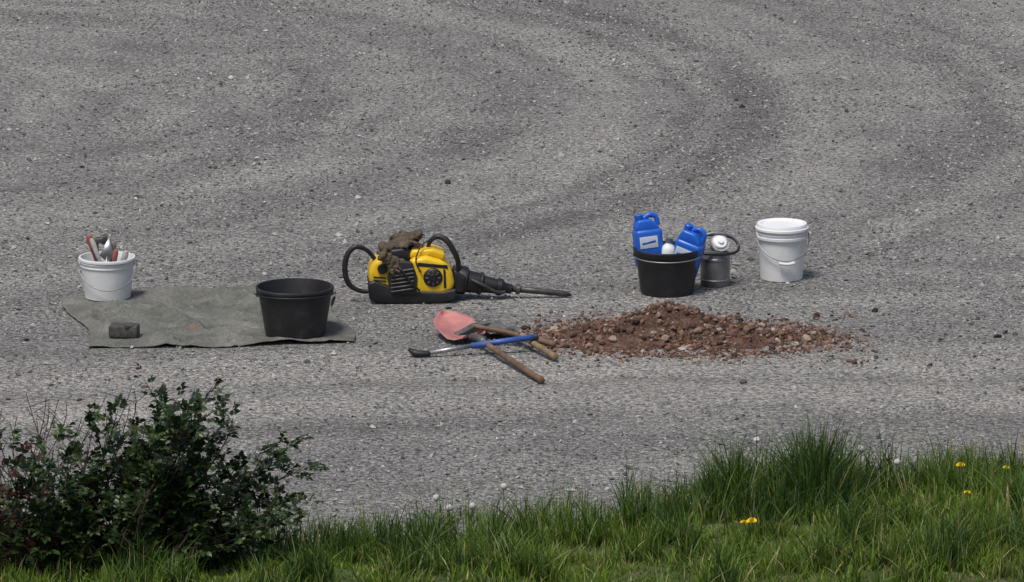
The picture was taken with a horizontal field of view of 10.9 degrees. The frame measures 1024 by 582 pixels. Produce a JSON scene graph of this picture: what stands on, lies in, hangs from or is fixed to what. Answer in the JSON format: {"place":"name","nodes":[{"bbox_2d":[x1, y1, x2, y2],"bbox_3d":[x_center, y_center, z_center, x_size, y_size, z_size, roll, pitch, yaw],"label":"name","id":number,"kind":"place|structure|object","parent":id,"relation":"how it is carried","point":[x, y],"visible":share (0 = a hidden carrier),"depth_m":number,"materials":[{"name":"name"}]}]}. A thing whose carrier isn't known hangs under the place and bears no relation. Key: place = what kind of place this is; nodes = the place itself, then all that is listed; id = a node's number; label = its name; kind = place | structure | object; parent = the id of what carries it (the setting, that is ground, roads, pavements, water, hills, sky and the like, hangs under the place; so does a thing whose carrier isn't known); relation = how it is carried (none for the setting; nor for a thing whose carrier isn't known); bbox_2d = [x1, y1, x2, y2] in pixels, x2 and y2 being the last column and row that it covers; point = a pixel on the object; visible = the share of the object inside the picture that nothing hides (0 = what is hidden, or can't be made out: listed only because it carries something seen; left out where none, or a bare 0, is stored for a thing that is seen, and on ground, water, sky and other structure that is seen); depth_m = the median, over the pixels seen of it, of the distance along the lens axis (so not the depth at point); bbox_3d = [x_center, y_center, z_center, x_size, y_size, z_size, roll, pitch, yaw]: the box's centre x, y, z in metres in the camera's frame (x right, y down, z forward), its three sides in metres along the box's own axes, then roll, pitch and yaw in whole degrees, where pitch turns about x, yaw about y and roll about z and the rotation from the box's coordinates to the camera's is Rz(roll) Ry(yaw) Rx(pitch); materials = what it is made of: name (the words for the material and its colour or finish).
{"place":"outdoors","nodes":[
{"label":"outdoors","id":0,"kind":"place"},
{"bbox_2d":[0,0,1023,562],"bbox_3d":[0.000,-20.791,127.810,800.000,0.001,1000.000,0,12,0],"label":"gravel ground","id":1,"kind":"structure","parent":0,"point":[72,336],"depth_m":32.16,"materials":[{"name":"grey gravel"}]},
{"bbox_2d":[62,282,355,347],"bbox_3d":[-1.671,0.116,29.268,1.531,0.072,1.493,-2,12,-8],"label":"tarpaulin","id":2,"kind":"object","parent":1,"relation":"on","point":[218,316],"visible":0.74,"depth_m":29.22,"materials":[{"name":"fabric"}]},
{"bbox_2d":[77,251,137,301],"bbox_3d":[-2.255,-0.078,29.770,0.339,0.232,0.326,-1,12,-6],"label":"white bucket","id":3,"kind":"object","parent":2,"relation":"on","point":[103,281],"visible":1,"depth_m":29.66,"materials":[{"name":"plastic"}]},
{"bbox_2d":[86,235,97,261],"bbox_3d":[-2.314,-0.171,29.773,0.090,0.310,0.039,-16,20,3],"label":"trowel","id":4,"kind":"object","parent":3,"relation":"in","point":[88,237],"visible":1,"depth_m":29.73,"materials":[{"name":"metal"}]},
{"bbox_2d":[90,238,101,261],"bbox_3d":[-2.290,-0.157,29.721,0.060,0.292,0.030,-20,6,4],"label":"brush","id":5,"kind":"object","parent":3,"relation":"in","point":[94,247],"visible":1,"depth_m":29.70,"materials":[{"name":"plastic"}]},
{"bbox_2d":[85,235,106,250],"bbox_3d":[-2.317,-0.174,29.806,0.124,0.262,0.032,-9,18,-29],"label":"claw hammer","id":6,"kind":"object","parent":3,"relation":"in","point":[102,240],"visible":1,"depth_m":29.78,"materials":[{"name":"grey metal"}]},
{"bbox_2d":[100,238,112,261],"bbox_3d":[-2.255,-0.199,29.761,0.090,0.195,0.012,10,-5,-27],"label":"trowel","id":7,"kind":"object","parent":3,"relation":"in","point":[106,254],"visible":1,"depth_m":29.76,"materials":[{"name":"metal"}]},
{"bbox_2d":[109,242,115,261],"bbox_3d":[-2.245,-0.135,29.814,0.026,0.280,0.026,12,4,-2],"label":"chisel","id":8,"kind":"object","parent":3,"relation":"in","point":[114,245],"visible":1,"depth_m":29.80,"materials":[{"name":"metal"}]},
{"bbox_2d":[112,249,117,261],"bbox_3d":[-2.222,-0.117,29.734,0.070,0.240,0.030,10,16,-2],"label":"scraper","id":9,"kind":"object","parent":3,"relation":"in","point":[115,255],"visible":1,"depth_m":29.70,"materials":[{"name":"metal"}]},
{"bbox_2d":[121,250,128,260],"bbox_3d":[-2.182,-0.106,29.778,0.090,0.260,0.035,16,16,-3],"label":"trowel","id":10,"kind":"object","parent":3,"relation":"in","point":[125,253],"visible":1,"depth_m":29.74,"materials":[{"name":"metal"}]},
{"bbox_2d":[109,322,139,337],"bbox_3d":[-2.091,0.205,28.787,0.155,0.081,0.110,1,12,6],"label":"concrete block","id":11,"kind":"object","parent":2,"relation":"on","point":[125,330],"depth_m":28.75,"materials":[{"name":"grey concrete"}]},
{"bbox_2d":[254,278,335,339],"bbox_3d":[-1.171,0.103,28.838,0.445,0.265,0.434,-1,12,-7],"label":"black bucket","id":12,"kind":"object","parent":2,"relation":"on","point":[295,308],"visible":1,"depth_m":28.71,"materials":[{"name":"plastic"}]},
{"bbox_2d":[342,234,571,303],"bbox_3d":[-0.305,-0.136,29.730,1.284,0.374,0.300,-1,12,-3],"label":"motor breaker","id":13,"kind":"object","parent":1,"relation":"on","point":[430,274],"visible":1,"depth_m":29.64,"materials":[{"name":"yellow paint"}]},
{"bbox_2d":[377,249,405,276],"bbox_3d":[-0.659,-0.145,29.595,0.211,0.116,0.079,33,-16,-15],"label":"work glove","id":14,"kind":"object","parent":13,"relation":"on","point":[390,260],"visible":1,"depth_m":29.57,"materials":[{"name":"leather"}]},
{"bbox_2d":[378,237,422,251],"bbox_3d":[-0.619,-0.251,29.677,0.248,0.094,0.137,-15,26,-5],"label":"work glove","id":15,"kind":"object","parent":13,"relation":"on","point":[401,243],"visible":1,"depth_m":29.65,"materials":[{"name":"leather"}]},
{"bbox_2d":[389,229,422,240],"bbox_3d":[-0.601,-0.293,29.745,0.236,0.089,0.130,-9,29,17],"label":"work glove","id":16,"kind":"object","parent":13,"relation":"on","point":[417,234],"visible":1,"depth_m":29.70,"materials":[{"name":"leather"}]},
{"bbox_2d":[408,333,538,356],"bbox_3d":[-0.203,0.288,28.383,0.701,0.105,0.057,-2,12,-9],"label":"pry bar","id":17,"kind":"object","parent":1,"relation":"on","point":[426,353],"visible":1,"depth_m":28.37,"materials":[{"name":"metal"}]},
{"bbox_2d":[433,310,544,383],"bbox_3d":[-0.110,0.293,28.335,0.227,0.111,1.412,-5,13,-21],"label":"shovel","id":18,"kind":"object","parent":1,"relation":"on","point":[447,324],"visible":1,"depth_m":28.73,"materials":[{"name":"metal"}]},
{"bbox_2d":[454,321,556,347],"bbox_3d":[-0.034,0.249,28.537,0.483,0.096,0.311,8,15,34],"label":"mattock","id":19,"kind":"object","parent":1,"relation":"on","point":[474,327],"visible":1,"depth_m":28.59,"materials":[{"name":"brown wood"}]},
{"bbox_2d":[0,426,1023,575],"bbox_3d":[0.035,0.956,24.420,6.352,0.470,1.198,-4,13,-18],"label":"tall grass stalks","id":20,"kind":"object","parent":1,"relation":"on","point":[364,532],"depth_m":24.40,"materials":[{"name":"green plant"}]},
{"bbox_2d":[0,415,1023,581],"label":"grass verge","id":21,"kind":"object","parent":1,"relation":"on","point":[348,579],"depth_m":23.34,"materials":[{"name":"green plant"}]},
{"bbox_2d":[0,363,329,581],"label":"rose bush","id":22,"kind":"object","parent":21,"relation":"on","point":[156,492],"visible":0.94,"depth_m":23.43,"materials":[{"name":"green plant"}]},
{"bbox_2d":[339,544,385,565],"bbox_3d":[-0.678,1.194,23.912,0.244,0.118,0.248,0,12,0],"label":"weed plant","id":23,"kind":"object","parent":21,"relation":"on","point":[361,551],"visible":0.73,"depth_m":23.91,"materials":[{"name":"green plant"}]},
{"bbox_2d":[403,504,463,539],"bbox_3d":[-0.354,1.064,24.310,0.287,0.163,0.271,0,12,0],"label":"weed plant","id":24,"kind":"object","parent":21,"relation":"on","point":[439,519],"visible":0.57,"depth_m":24.34,"materials":[{"name":"green plant"}]},
{"bbox_2d":[433,494,439,502],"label":"dandelion","id":25,"kind":"object","parent":21,"relation":"on","point":[434,497],"visible":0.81,"depth_m":24.44,"materials":[{"name":"white plant"}]},
{"bbox_2d":[446,504,452,516],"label":"dandelion","id":26,"kind":"object","parent":21,"relation":"on","point":[450,508],"visible":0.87,"depth_m":24.31,"materials":[{"name":"white plant"}]},
{"bbox_2d":[430,541,469,559],"bbox_3d":[-0.246,1.198,23.866,0.321,0.139,0.310,9,15,37],"label":"weed plant","id":27,"kind":"object","parent":21,"relation":"on","point":[444,548],"visible":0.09,"depth_m":23.91,"materials":[{"name":"green plant"}]},
{"bbox_2d":[469,503,475,532],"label":"dandelion","id":28,"kind":"object","parent":21,"relation":"on","point":[471,506],"visible":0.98,"depth_m":24.45,"materials":[{"name":"white plant"}]},
{"bbox_2d":[500,483,506,527],"bbox_3d":[-0.044,1.019,24.590,0.033,0.276,0.033,3,12,-1],"label":"dandelion","id":29,"kind":"object","parent":21,"relation":"on","point":[503,486],"visible":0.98,"depth_m":24.56,"materials":[{"name":"white plant"}]},
{"bbox_2d":[524,509,581,528],"bbox_3d":[0.201,1.065,24.530,0.325,0.100,0.311,-7,14,-28],"label":"weed plant","id":30,"kind":"object","parent":21,"relation":"on","point":[549,519],"visible":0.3,"depth_m":24.61,"materials":[{"name":"green plant"}]},
{"bbox_2d":[607,498,672,524],"bbox_3d":[0.599,1.031,24.536,0.342,0.152,0.335,0,12,0],"label":"weed plant","id":31,"kind":"object","parent":21,"relation":"on","point":[644,508],"visible":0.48,"depth_m":24.56,"materials":[{"name":"green plant"}]},
{"bbox_2d":[268,402,1023,567],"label":"tussock grass","id":32,"kind":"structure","parent":21,"relation":"on","point":[739,457],"depth_m":24.77,"materials":[{"name":"green plant"}]},
{"bbox_2d":[679,482,703,501],"bbox_3d":[0.896,0.959,25.034,0.248,0.110,0.222,4,13,17],"label":"weed plant","id":33,"kind":"object","parent":21,"relation":"on","point":[688,490],"visible":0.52,"depth_m":25.00,"materials":[{"name":"green plant"}]},
{"bbox_2d":[678,495,721,523],"bbox_3d":[0.860,1.020,24.672,0.251,0.126,0.248,0,12,0],"label":"weed plant","id":34,"kind":"object","parent":21,"relation":"on","point":[709,505],"visible":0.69,"depth_m":24.69,"materials":[{"name":"green plant"}]},
{"bbox_2d":[740,520,746,545],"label":"dandelion","id":35,"kind":"object","parent":21,"relation":"on","point":[743,521],"visible":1,"depth_m":23.79,"materials":[{"name":"yellow plant"}]},
{"bbox_2d":[746,518,756,538],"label":"dandelion","id":36,"kind":"object","parent":21,"relation":"on","point":[749,520],"visible":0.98,"depth_m":23.77,"materials":[{"name":"yellow plant"}]},
{"bbox_2d":[858,445,863,468],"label":"dandelion","id":37,"kind":"object","parent":21,"relation":"on","point":[859,450],"visible":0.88,"depth_m":25.17,"materials":[{"name":"white plant"}]},
{"bbox_2d":[893,459,899,491],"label":"dandelion","id":38,"kind":"object","parent":21,"relation":"on","point":[896,462],"visible":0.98,"depth_m":25.03,"materials":[{"name":"white plant"}]},
{"bbox_2d":[964,490,969,518],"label":"dandelion","id":39,"kind":"object","parent":21,"relation":"on","point":[967,491],"visible":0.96,"depth_m":24.17,"materials":[{"name":"yellow plant"}]},
{"bbox_2d":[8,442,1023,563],"bbox_3d":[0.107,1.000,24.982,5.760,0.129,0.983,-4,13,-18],"label":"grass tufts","id":40,"kind":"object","parent":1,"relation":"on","point":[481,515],"visible":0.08,"depth_m":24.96,"materials":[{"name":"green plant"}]},
{"bbox_2d":[476,320,558,359],"bbox_3d":[0.044,0.242,28.594,0.189,0.094,0.880,-6,13,-26],"label":"shovel","id":41,"kind":"object","parent":1,"relation":"on","point":[534,344],"visible":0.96,"depth_m":28.56,"materials":[{"name":"metal"}]},
{"bbox_2d":[141,68,1017,387],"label":"loose stones","id":42,"kind":"object","parent":1,"relation":"on","point":[875,310],"visible":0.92,"depth_m":28.91,"materials":[{"name":"grey stone"}]},
{"bbox_2d":[631,241,702,297],"bbox_3d":[0.868,-0.117,29.926,0.403,0.258,0.392,1,12,6],"label":"black bucket","id":43,"kind":"object","parent":1,"relation":"on","point":[666,275],"visible":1,"depth_m":29.80,"materials":[{"name":"plastic"}]},
{"bbox_2d":[632,212,662,265],"bbox_3d":[0.761,-0.286,29.907,0.155,0.310,0.125,-8,10,-11],"label":"blue canister","id":44,"kind":"object","parent":43,"relation":"in","point":[647,236],"visible":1,"depth_m":29.85,"materials":[{"name":"plastic"}]},
{"bbox_2d":[662,237,673,253],"bbox_3d":[0.873,-0.193,29.898,0.080,0.220,0.080,4,15,-1],"label":"white bottle","id":45,"kind":"object","parent":43,"relation":"in","point":[668,247],"visible":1,"depth_m":29.86,"materials":[{"name":"plastic"}]},
{"bbox_2d":[674,223,706,275],"bbox_3d":[0.987,-0.221,29.898,0.155,0.320,0.125,22,22,15],"label":"blue canister","id":46,"kind":"object","parent":43,"relation":"in","point":[691,238],"visible":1,"depth_m":29.84,"materials":[{"name":"plastic"}]},
{"bbox_2d":[484,300,893,364],"bbox_3d":[0.923,0.164,28.803,2.266,0.204,1.400,0,12,0],"label":"dirt mound","id":47,"kind":"object","parent":1,"relation":"on","point":[672,326],"visible":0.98,"depth_m":28.69,"materials":[{"name":"brown soil"}]},
{"bbox_2d":[700,232,739,287],"bbox_3d":[1.162,-0.185,30.129,0.252,0.308,0.203,-2,12,-10],"label":"metal canister","id":48,"kind":"object","parent":1,"relation":"on","point":[715,265],"visible":0.96,"depth_m":30.07,"materials":[{"name":"metal"}]},
{"bbox_2d":[755,218,809,281],"bbox_3d":[1.531,-0.229,30.297,0.315,0.324,0.318,-2,12,-8],"label":"lidded white bucket","id":49,"kind":"object","parent":1,"relation":"on","point":[781,244],"visible":1,"depth_m":30.20,"materials":[{"name":"plastic"}]}
]}

